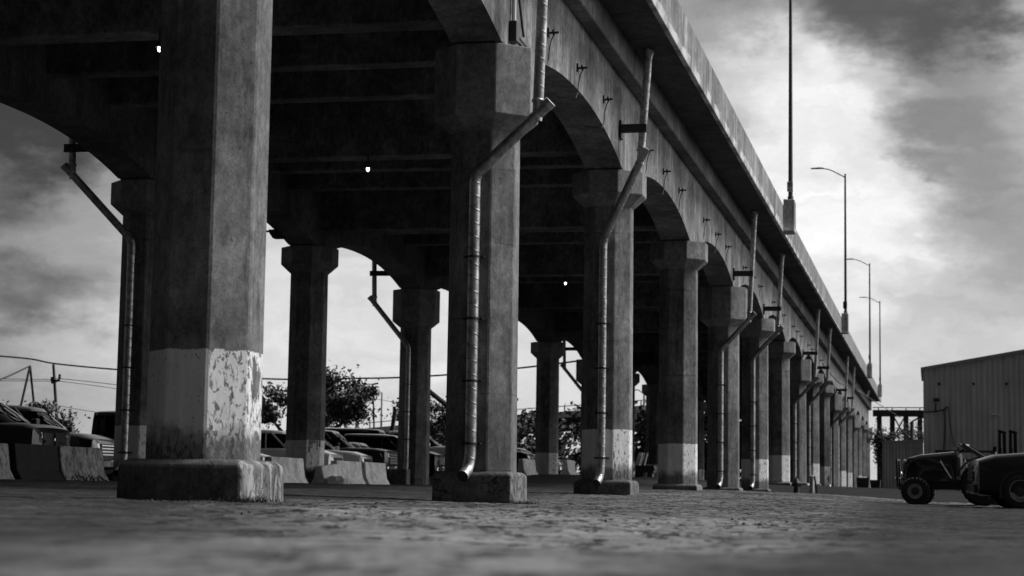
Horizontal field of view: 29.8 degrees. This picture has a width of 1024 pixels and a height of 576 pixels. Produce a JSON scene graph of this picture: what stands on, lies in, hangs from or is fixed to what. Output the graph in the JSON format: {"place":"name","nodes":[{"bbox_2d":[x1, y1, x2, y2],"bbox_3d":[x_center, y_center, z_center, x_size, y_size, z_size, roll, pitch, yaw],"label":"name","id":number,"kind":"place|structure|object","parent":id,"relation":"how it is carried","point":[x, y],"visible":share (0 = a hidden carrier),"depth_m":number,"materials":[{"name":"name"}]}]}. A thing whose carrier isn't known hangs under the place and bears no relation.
{"place":"outdoors","nodes":[
{"label":"outdoors","id":0,"kind":"place"},
{"bbox_2d":[430,389,445,407],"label":"crane boom","id":1,"kind":"object","parent":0,"point":[434,395],"visible":0.17,"depth_m":123.68,"materials":[{"name":"metal"}]},
{"bbox_2d":[0,474,1023,575],"bbox_3d":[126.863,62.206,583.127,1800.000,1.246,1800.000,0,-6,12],"label":"ground","id":2,"kind":"structure","parent":0,"point":[67,530],"depth_m":10.54,"materials":[{"name":"grey asphalt"}]},
{"bbox_2d":[0,443,14,478],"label":"concrete barrier","id":3,"kind":"object","parent":2,"relation":"on","point":[5,472],"visible":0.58,"depth_m":38.00,"materials":[{"name":"grey concrete"}]},
{"bbox_2d":[20,366,34,405],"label":"cable mast","id":4,"kind":"object","parent":2,"relation":"on","point":[26,381],"visible":0.35,"depth_m":81.12,"materials":[{"name":"metal"}]},
{"bbox_2d":[0,365,30,379],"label":"guy cable","id":5,"kind":"object","parent":4,"relation":"attached to","point":[15,372],"visible":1,"depth_m":80.23,"materials":[{"name":"grey metal"}]},
{"bbox_2d":[0,401,69,445],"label":"pickup truck","id":6,"kind":"object","parent":2,"relation":"on","point":[15,427],"visible":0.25,"depth_m":43.99,"materials":[{"name":"black paint"}]},
{"bbox_2d":[7,443,63,479],"bbox_3d":[-9.837,3.612,39.465,0.600,0.820,1.900,0,-6,13],"label":"concrete barrier","id":7,"kind":"object","parent":2,"relation":"on","point":[32,461],"visible":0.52,"depth_m":39.24,"materials":[{"name":"grey concrete"}]},
{"bbox_2d":[18,400,90,426],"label":"young tree","id":8,"kind":"object","parent":2,"relation":"on","point":[45,408],"visible":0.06,"depth_m":79.85,"materials":[{"name":"black plant"}]},
{"bbox_2d":[50,364,60,418],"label":"utility pole","id":9,"kind":"object","parent":2,"relation":"on","point":[53,380],"visible":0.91,"depth_m":80.79,"materials":[{"name":"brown wood"}]},
{"bbox_2d":[24,378,115,384],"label":"power line","id":10,"kind":"object","parent":9,"relation":"attached to","point":[66,379],"visible":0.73,"depth_m":81.00,"materials":[{"name":"black"}]},
{"bbox_2d":[0,355,575,379],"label":"overhead cable","id":11,"kind":"object","parent":9,"relation":"attached to","point":[262,378],"visible":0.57,"depth_m":115.69,"materials":[{"name":"black plastic"}]},
{"bbox_2d":[6,405,113,470],"bbox_3d":[-12.155,3.812,47.717,4.770,1.846,2.280,0,-6,12],"label":"parked car","id":12,"kind":"object","parent":2,"relation":"on","point":[104,443],"visible":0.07,"depth_m":47.13,"materials":[{"name":"grey paint"}]},
{"bbox_2d":[62,414,83,432],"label":"young tree","id":13,"kind":"object","parent":2,"relation":"on","point":[70,422],"visible":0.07,"depth_m":81.09,"materials":[{"name":"black plant"}]},
{"bbox_2d":[57,446,108,480],"bbox_3d":[-9.372,3.842,41.578,0.611,0.820,2.150,0,-6,12],"label":"concrete barrier","id":14,"kind":"object","parent":2,"relation":"on","point":[82,463],"visible":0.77,"depth_m":41.42,"materials":[{"name":"grey concrete"}]},
{"bbox_2d":[91,411,114,479],"bbox_3d":[-9.631,4.380,53.341,4.028,1.934,2.040,-1,-6,14],"label":"jeep","id":15,"kind":"object","parent":2,"relation":"on","point":[103,424],"visible":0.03,"depth_m":53.04,"materials":[{"name":"black paint"}]},
{"bbox_2d":[111,178,154,480],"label":"column","id":16,"kind":"structure","parent":2,"relation":"on","point":[132,202],"depth_m":45.73,"materials":[{"name":"concrete"}]},
{"bbox_2d":[61,138,136,476],"bbox_3d":[-9.752,-0.417,45.361,1.902,9.663,0.696,2,-6,-11],"label":"downspout","id":17,"kind":"object","parent":16,"relation":"attached to","point":[72,147],"visible":0.78,"depth_m":45.58,"materials":[{"name":"metal"}]},
{"bbox_2d":[116,0,282,501],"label":"column","id":18,"kind":"structure","parent":2,"relation":"on","point":[204,413],"depth_m":19.21,"materials":[{"name":"concrete"}]},
{"bbox_2d":[260,453,274,460],"bbox_3d":[-9.637,5.308,60.180,4.750,1.502,2.160,0,-6,12],"label":"parked car","id":19,"kind":"object","parent":2,"relation":"on","point":[263,456],"depth_m":59.29,"materials":[{"name":"white paint"}]},
{"bbox_2d":[265,457,307,482],"bbox_3d":[-6.486,5.235,54.872,0.600,0.820,2.800,0,-6,12],"label":"concrete barrier","id":20,"kind":"object","parent":2,"relation":"on","point":[293,470],"visible":0.38,"depth_m":55.04,"materials":[{"name":"grey concrete"}]},
{"bbox_2d":[260,429,342,464],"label":"parked car","id":21,"kind":"object","parent":2,"relation":"on","point":[273,442],"visible":0.08,"depth_m":65.52,"materials":[{"name":"white paint"}]},
{"bbox_2d":[281,245,338,482],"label":"column","id":22,"kind":"structure","parent":2,"relation":"on","point":[309,268],"depth_m":57.92,"materials":[{"name":"concrete"}]},
{"bbox_2d":[261,360,359,430],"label":"tree","id":23,"kind":"object","parent":2,"relation":"on","point":[269,414],"visible":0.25,"depth_m":115.77,"materials":[{"name":"black plant"}]},
{"bbox_2d":[311,464,341,483],"bbox_3d":[-5.521,5.646,57.890,0.600,0.660,1.800,0,-3,12],"label":"concrete barrier","id":24,"kind":"object","parent":2,"relation":"on","point":[323,473],"visible":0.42,"depth_m":57.18,"materials":[{"name":"grey concrete"}]},
{"bbox_2d":[285,431,371,461],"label":"parked car","id":25,"kind":"object","parent":2,"relation":"on","point":[354,456],"visible":0.04,"depth_m":68.78,"materials":[{"name":"white paint"}]},
{"bbox_2d":[278,365,388,427],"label":"tree","id":26,"kind":"object","parent":2,"relation":"on","point":[350,408],"visible":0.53,"depth_m":111.44,"materials":[{"name":"grey plant"}]},
{"bbox_2d":[326,475,350,483],"bbox_3d":[-5.168,5.728,57.072,0.748,0.363,0.741,3,-6,-20],"label":"rubble","id":27,"kind":"object","parent":2,"relation":"on","point":[340,479],"visible":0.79,"depth_m":56.84,"materials":[{"name":"concrete"}]},
{"bbox_2d":[331,460,365,483],"bbox_3d":[-5.222,5.861,60.678,0.600,0.820,2.550,-1,-6,13],"label":"concrete barrier","id":28,"kind":"object","parent":2,"relation":"on","point":[351,471],"visible":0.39,"depth_m":60.81,"materials":[{"name":"grey concrete"}]},
{"bbox_2d":[325,427,384,435],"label":"van","id":29,"kind":"object","parent":2,"relation":"on","point":[341,431],"visible":0.05,"depth_m":81.29,"materials":[{"name":"black paint"}]},
{"bbox_2d":[350,442,370,447],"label":"parked car","id":30,"kind":"object","parent":2,"relation":"on","point":[360,445],"visible":0.06,"depth_m":76.32,"materials":[{"name":"silver metal"}]},
{"bbox_2d":[325,430,396,468],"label":"pickup truck","id":31,"kind":"object","parent":2,"relation":"on","point":[388,458],"visible":0.12,"depth_m":72.50,"materials":[{"name":"black paint"}]},
{"bbox_2d":[367,396,377,428],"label":"utility pole","id":32,"kind":"object","parent":2,"relation":"on","point":[373,414],"visible":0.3,"depth_m":145.20,"materials":[{"name":"grey wood"}]},
{"bbox_2d":[361,462,389,484],"bbox_3d":[-4.604,6.164,63.521,0.600,0.820,2.400,0,-6,12],"label":"concrete barrier","id":33,"kind":"object","parent":2,"relation":"on","point":[373,473],"visible":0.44,"depth_m":63.24,"materials":[{"name":"grey concrete"}]},
{"bbox_2d":[376,389,382,426],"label":"street lamp","id":34,"kind":"object","parent":2,"relation":"on","point":[381,405],"visible":0.43,"depth_m":212.64,"materials":[{"name":"metal"}]},
{"bbox_2d":[340,434,444,477],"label":"parked car","id":35,"kind":"object","parent":2,"relation":"on","point":[390,442],"visible":0.13,"depth_m":79.59,"materials":[{"name":"black paint"}]},
{"bbox_2d":[390,407,396,430],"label":"leaning beam","id":36,"kind":"structure","parent":2,"relation":"on","point":[393,420],"depth_m":124.16,"materials":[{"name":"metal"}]},
{"bbox_2d":[158,491,637,504],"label":"weeds","id":37,"kind":"object","parent":2,"relation":"on","point":[243,499],"visible":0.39,"depth_m":18.52,"materials":[{"name":"grey plant"}]},
{"bbox_2d":[386,469,409,484],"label":"concrete block","id":38,"kind":"object","parent":2,"relation":"on","point":[399,476],"depth_m":69.14,"materials":[{"name":"grey concrete"}]},
{"bbox_2d":[384,397,445,443],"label":"tree","id":39,"kind":"object","parent":2,"relation":"on","point":[441,409],"visible":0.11,"depth_m":126.73,"materials":[{"name":"black plant"}]},
{"bbox_2d":[392,288,439,484],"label":"column","id":40,"kind":"structure","parent":2,"relation":"on","point":[416,316],"depth_m":70.04,"materials":[{"name":"concrete"}]},
{"bbox_2d":[367,261,412,468],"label":"downspout","id":41,"kind":"object","parent":40,"relation":"attached to","point":[374,274],"visible":0.92,"depth_m":69.93,"materials":[{"name":"metal"}]},
{"bbox_2d":[388,431,444,456],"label":"pickup truck","id":42,"kind":"object","parent":2,"relation":"on","point":[436,447],"visible":0.07,"depth_m":85.67,"materials":[{"name":"white paint"}]},
{"bbox_2d":[432,42,537,503],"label":"column","id":43,"kind":"structure","parent":2,"relation":"on","point":[483,106],"depth_m":31.18,"materials":[{"name":"concrete"}]},
{"bbox_2d":[457,0,554,480],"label":"downspout","id":44,"kind":"object","parent":43,"relation":"attached to","point":[542,107],"visible":1,"depth_m":30.92,"materials":[{"name":"metal"}]},
{"bbox_2d":[334,400,645,457],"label":"highway bridge","id":45,"kind":"structure","parent":2,"relation":"on","point":[386,429],"depth_m":196.00,"materials":[{"name":"concrete"}]},
{"bbox_2d":[11,482,1020,544],"bbox_3d":[2.224,3.168,28.807,22.901,0.381,37.473,3,-6,-18],"label":"grit","id":46,"kind":"object","parent":2,"relation":"on","point":[605,520],"visible":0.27,"depth_m":17.70,"materials":[{"name":"grey gravel"}]},
{"bbox_2d":[516,451,533,470],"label":"parked car","id":47,"kind":"object","parent":2,"relation":"on","point":[522,455],"visible":0.07,"depth_m":97.40,"materials":[{"name":"black paint"}]},
{"bbox_2d":[516,458,537,475],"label":"concrete barrier","id":48,"kind":"object","parent":2,"relation":"on","point":[526,467],"visible":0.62,"depth_m":88.12,"materials":[{"name":"grey concrete"}]},
{"bbox_2d":[517,448,562,470],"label":"parked car","id":49,"kind":"object","parent":2,"relation":"on","point":[560,463],"visible":0.02,"depth_m":107.85,"materials":[{"name":"silver metal"}]},
{"bbox_2d":[531,341,564,473],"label":"column","id":50,"kind":"structure","parent":2,"relation":"on","point":[548,355],"depth_m":94.37,"materials":[{"name":"concrete"}]},
{"bbox_2d":[560,460,577,474],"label":"concrete barrier","id":51,"kind":"object","parent":2,"relation":"on","point":[568,467],"visible":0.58,"depth_m":94.88,"materials":[{"name":"grey concrete"}]},
{"bbox_2d":[576,359,582,474],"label":"column","id":52,"kind":"structure","parent":2,"relation":"on","point":[579,368],"depth_m":106.77,"materials":[{"name":"concrete"}]},
{"bbox_2d":[430,398,740,481],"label":"shrubbery","id":53,"kind":"object","parent":2,"relation":"on","point":[523,431],"visible":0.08,"depth_m":166.43,"materials":[{"name":"grey plant"}]},
{"bbox_2d":[572,169,646,494],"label":"column","id":54,"kind":"structure","parent":2,"relation":"on","point":[596,193],"depth_m":43.36,"materials":[{"name":"concrete"}]},
{"bbox_2d":[592,48,654,486],"bbox_3d":[2.416,-0.461,42.855,1.522,9.732,0.526,-4,-8,39],"label":"downspout","id":55,"kind":"object","parent":54,"relation":"attached to","point":[642,150],"visible":1,"depth_m":42.95,"materials":[{"name":"metal"}]},
{"bbox_2d":[632,373,639,476],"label":"column","id":56,"kind":"structure","parent":2,"relation":"on","point":[636,378],"depth_m":118.84,"materials":[{"name":"concrete"}]},
{"bbox_2d":[633,453,642,470],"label":"leaning boards","id":57,"kind":"object","parent":2,"relation":"on","point":[638,460],"visible":0.89,"depth_m":84.74,"materials":[{"name":"grey wood"}]},
{"bbox_2d":[635,389,644,409],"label":"street lamp","id":58,"kind":"object","parent":2,"relation":"on","point":[643,399],"visible":0.29,"depth_m":191.40,"materials":[{"name":"metal"}]},
{"bbox_2d":[640,453,647,464],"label":"step ladder","id":59,"kind":"object","parent":2,"relation":"on","point":[645,459],"visible":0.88,"depth_m":84.61,"materials":[{"name":"grey metal"}]},
{"bbox_2d":[635,465,656,476],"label":"timber pile","id":60,"kind":"object","parent":2,"relation":"on","point":[641,470],"visible":1,"depth_m":81.99,"materials":[{"name":"wood"}]},
{"bbox_2d":[642,384,658,477],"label":"column","id":61,"kind":"structure","parent":2,"relation":"on","point":[650,392],"depth_m":130.80,"materials":[{"name":"concrete"}]},
{"bbox_2d":[650,240,707,490],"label":"column","id":62,"kind":"structure","parent":2,"relation":"on","point":[679,264],"depth_m":55.50,"materials":[{"name":"concrete"}]},
{"bbox_2d":[697,401,706,479],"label":"column","id":63,"kind":"structure","parent":2,"relation":"on","point":[702,407],"depth_m":155.06,"materials":[{"name":"concrete"}]},
{"bbox_2d":[700,286,746,490],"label":"column","id":64,"kind":"structure","parent":2,"relation":"on","point":[723,313],"depth_m":67.64,"materials":[{"name":"concrete"}]},
{"bbox_2d":[715,211,758,488],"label":"downspout","id":65,"kind":"object","parent":64,"relation":"attached to","point":[751,314],"visible":1,"depth_m":67.44,"materials":[{"name":"metal"}]},
{"bbox_2d":[739,317,774,491],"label":"column","id":66,"kind":"structure","parent":2,"relation":"on","point":[756,333],"depth_m":79.80,"materials":[{"name":"concrete"}]},
{"bbox_2d":[749,253,784,489],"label":"downspout","id":67,"kind":"object","parent":66,"relation":"attached to","point":[778,326],"visible":1,"depth_m":79.62,"materials":[{"name":"metal"}]},
{"bbox_2d":[768,341,795,485],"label":"column","id":68,"kind":"structure","parent":2,"relation":"on","point":[781,354],"depth_m":91.94,"materials":[{"name":"concrete"}]},
{"bbox_2d":[791,477,801,492],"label":"fire hydrant","id":69,"kind":"object","parent":2,"relation":"on","point":[796,484],"visible":0.82,"depth_m":76.86,"materials":[{"name":"metal"}]},
{"bbox_2d":[790,359,810,484],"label":"column","id":70,"kind":"structure","parent":2,"relation":"on","point":[800,374],"depth_m":104.05,"materials":[{"name":"concrete"}]},
{"bbox_2d":[792,309,820,483],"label":"downspout","id":71,"kind":"object","parent":70,"relation":"attached to","point":[808,387],"visible":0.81,"depth_m":103.88,"materials":[{"name":"metal"}]},
{"bbox_2d":[809,475,813,492],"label":"bollard","id":72,"kind":"object","parent":2,"relation":"on","point":[811,483],"visible":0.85,"depth_m":78.71,"materials":[{"name":"grey metal"}]},
{"bbox_2d":[806,373,823,485],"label":"column","id":73,"kind":"structure","parent":2,"relation":"on","point":[812,391],"depth_m":116.22,"materials":[{"name":"concrete"}]},
{"bbox_2d":[806,328,831,483],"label":"downspout","id":74,"kind":"object","parent":73,"relation":"attached to","point":[813,399],"visible":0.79,"depth_m":116.06,"materials":[{"name":"metal"}]},
{"bbox_2d":[819,384,833,485],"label":"column","id":75,"kind":"structure","parent":2,"relation":"on","point":[826,394],"depth_m":128.36,"materials":[{"name":"concrete"}]},
{"bbox_2d":[830,394,841,486],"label":"column","id":76,"kind":"structure","parent":2,"relation":"on","point":[835,405],"depth_m":140.49,"materials":[{"name":"concrete"}]},
{"bbox_2d":[838,402,848,486],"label":"column","id":77,"kind":"structure","parent":2,"relation":"on","point":[842,445],"depth_m":152.63,"materials":[{"name":"concrete"}]},
{"bbox_2d":[846,409,854,486],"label":"column","id":78,"kind":"structure","parent":2,"relation":"on","point":[849,449],"depth_m":164.79,"materials":[{"name":"concrete"}]},
{"bbox_2d":[852,415,860,486],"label":"column","id":79,"kind":"structure","parent":2,"relation":"on","point":[856,422],"depth_m":176.94,"materials":[{"name":"concrete"}]},
{"bbox_2d":[857,420,864,477],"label":"column","id":80,"kind":"structure","parent":2,"relation":"on","point":[859,435],"depth_m":189.17,"materials":[{"name":"concrete"}]},
{"bbox_2d":[856,478,869,487],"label":"dumpster","id":81,"kind":"object","parent":2,"relation":"on","point":[862,482],"visible":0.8,"depth_m":146.33,"materials":[{"name":"metal"}]},
{"bbox_2d":[862,425,868,477],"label":"column","id":82,"kind":"structure","parent":2,"relation":"on","point":[865,428],"depth_m":201.30,"materials":[{"name":"concrete"}]},
{"bbox_2d":[866,429,872,487],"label":"column","id":83,"kind":"structure","parent":2,"relation":"on","point":[868,434],"depth_m":213.41,"materials":[{"name":"concrete"}]},
{"bbox_2d":[0,0,880,424],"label":"viaduct","id":84,"kind":"object","parent":83,"relation":"on","point":[352,84],"visible":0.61,"depth_m":45.43,"materials":[{"name":"concrete"}]},
{"bbox_2d":[155,29,160,51],"bbox_3d":[-6.004,-4.219,32.875,0.160,0.390,0.156,0,-6,12],"label":"hanging lamp","id":85,"kind":"object","parent":84,"relation":"hanging from","point":[157,45],"visible":0.55,"depth_m":32.83,"materials":[{"name":"metal"}]},
{"bbox_2d":[266,229,285,238],"bbox_3d":[-7.132,-1.586,56.875,0.926,0.270,0.280,0,-6,12],"label":"flood light","id":86,"kind":"object","parent":84,"relation":"attached to","point":[274,234],"visible":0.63,"depth_m":56.71,"materials":[{"name":"black metal"}]},
{"bbox_2d":[365,155,370,170],"bbox_3d":[-3.361,-2.917,45.023,0.160,0.390,0.156,0,-6,12],"label":"hanging lamp","id":87,"kind":"object","parent":84,"relation":"hanging from","point":[368,166],"visible":1,"depth_m":44.98,"materials":[{"name":"metal"}]},
{"bbox_2d":[509,0,527,46],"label":"junction box","id":88,"kind":"object","parent":84,"relation":"attached to","point":[514,29],"visible":0.89,"depth_m":31.84,"materials":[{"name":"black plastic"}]},
{"bbox_2d":[560,340,581,391],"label":"downspout","id":89,"kind":"object","parent":84,"relation":"attached to","point":[568,373],"visible":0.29,"depth_m":106.66,"materials":[{"name":"metal"}]},
{"bbox_2d":[783,0,795,234],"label":"lamp post","id":90,"kind":"object","parent":84,"relation":"on","point":[789,215],"visible":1,"depth_m":73.27,"materials":[{"name":"metal"},{"name":"concrete"},{"name":"dark steel"}]},
{"bbox_2d":[811,167,848,333],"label":"lamp post","id":91,"kind":"object","parent":84,"relation":"on","point":[845,322],"visible":1,"depth_m":120.34,"materials":[{"name":"metal"}]},
{"bbox_2d":[830,356,848,485],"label":"downspout","id":92,"kind":"object","parent":84,"relation":"attached to","point":[845,401],"visible":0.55,"depth_m":140.33,"materials":[{"name":"metal"}]},
{"bbox_2d":[838,366,855,483],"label":"downspout","id":93,"kind":"object","parent":84,"relation":"attached to","point":[852,407],"visible":0.57,"depth_m":152.55,"materials":[{"name":"metal"}]},
{"bbox_2d":[847,258,871,377],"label":"lamp post","id":94,"kind":"object","parent":84,"relation":"on","point":[869,369],"visible":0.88,"depth_m":168.15,"materials":[{"name":"metal"}]},
{"bbox_2d":[822,363,900,417],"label":"sagging wire","id":95,"kind":"object","parent":84,"relation":"hanging from","point":[859,391],"visible":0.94,"depth_m":137.55,"materials":[{"name":"black"}]},
{"bbox_2d":[859,297,881,396],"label":"lamp post","id":96,"kind":"object","parent":84,"relation":"on","point":[880,390],"visible":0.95,"depth_m":201.76,"materials":[{"name":"metal"}]},
{"bbox_2d":[870,480,880,487],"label":"dumpster","id":97,"kind":"object","parent":2,"relation":"on","point":[875,483],"visible":0.88,"depth_m":142.23,"materials":[{"name":"metal"}]},
{"bbox_2d":[866,421,893,487],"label":"tree","id":98,"kind":"object","parent":2,"relation":"on","point":[879,437],"visible":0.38,"depth_m":166.81,"materials":[{"name":"black plant"}]},
{"bbox_2d":[873,407,922,479],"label":"trestle","id":99,"kind":"object","parent":2,"relation":"on","point":[880,414],"visible":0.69,"depth_m":195.49,"materials":[{"name":"metal"}]},
{"bbox_2d":[882,439,923,488],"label":"shed","id":100,"kind":"structure","parent":2,"relation":"on","point":[893,451],"depth_m":123.10,"materials":[{"name":"grey metal"}]},
{"bbox_2d":[900,462,903,483],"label":"door","id":101,"kind":"structure","parent":100,"relation":"in","point":[901,463],"depth_m":122.94,"materials":[{"name":"grey metal"}]},
{"bbox_2d":[886,416,923,441],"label":"tree","id":102,"kind":"object","parent":2,"relation":"on","point":[904,433],"visible":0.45,"depth_m":181.36,"materials":[{"name":"grey plant"}]},
{"bbox_2d":[910,418,917,439],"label":"yard lamp","id":103,"kind":"object","parent":2,"relation":"on","point":[912,430],"visible":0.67,"depth_m":166.02,"materials":[{"name":"metal"}]},
{"bbox_2d":[896,443,997,505],"bbox_3d":[10.201,4.316,44.648,2.540,1.443,1.488,-1,-6,19],"label":"dune buggy","id":104,"kind":"object","parent":2,"relation":"on","point":[925,476],"visible":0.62,"depth_m":44.43,"materials":[{"name":"black paint"}]},
{"bbox_2d":[935,447,992,490],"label":"pipe rack","id":105,"kind":"object","parent":2,"relation":"on","point":[966,451],"visible":0.33,"depth_m":100.87,"materials":[{"name":"metal"}]},
{"bbox_2d":[921,349,1023,490],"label":"warehouse","id":106,"kind":"structure","parent":2,"relation":"on","point":[977,403],"depth_m":126.33,"materials":[{"name":"grey metal"}]},
{"bbox_2d":[966,453,1023,508],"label":"parked car","id":107,"kind":"object","parent":2,"relation":"on","point":[998,479],"visible":0.98,"depth_m":40.24,"materials":[{"name":"black paint"}]},
{"bbox_2d":[0,0,1023,487],"label":"sky","id":108,"kind":"structure","parent":0,"point":[919,104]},
{"bbox_2d":[991,430,1016,454],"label":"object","id":109,"kind":"object","parent":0,"point":[1014,433],"visible":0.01,"depth_m":96.62,"materials":[{"name":"black paint"}]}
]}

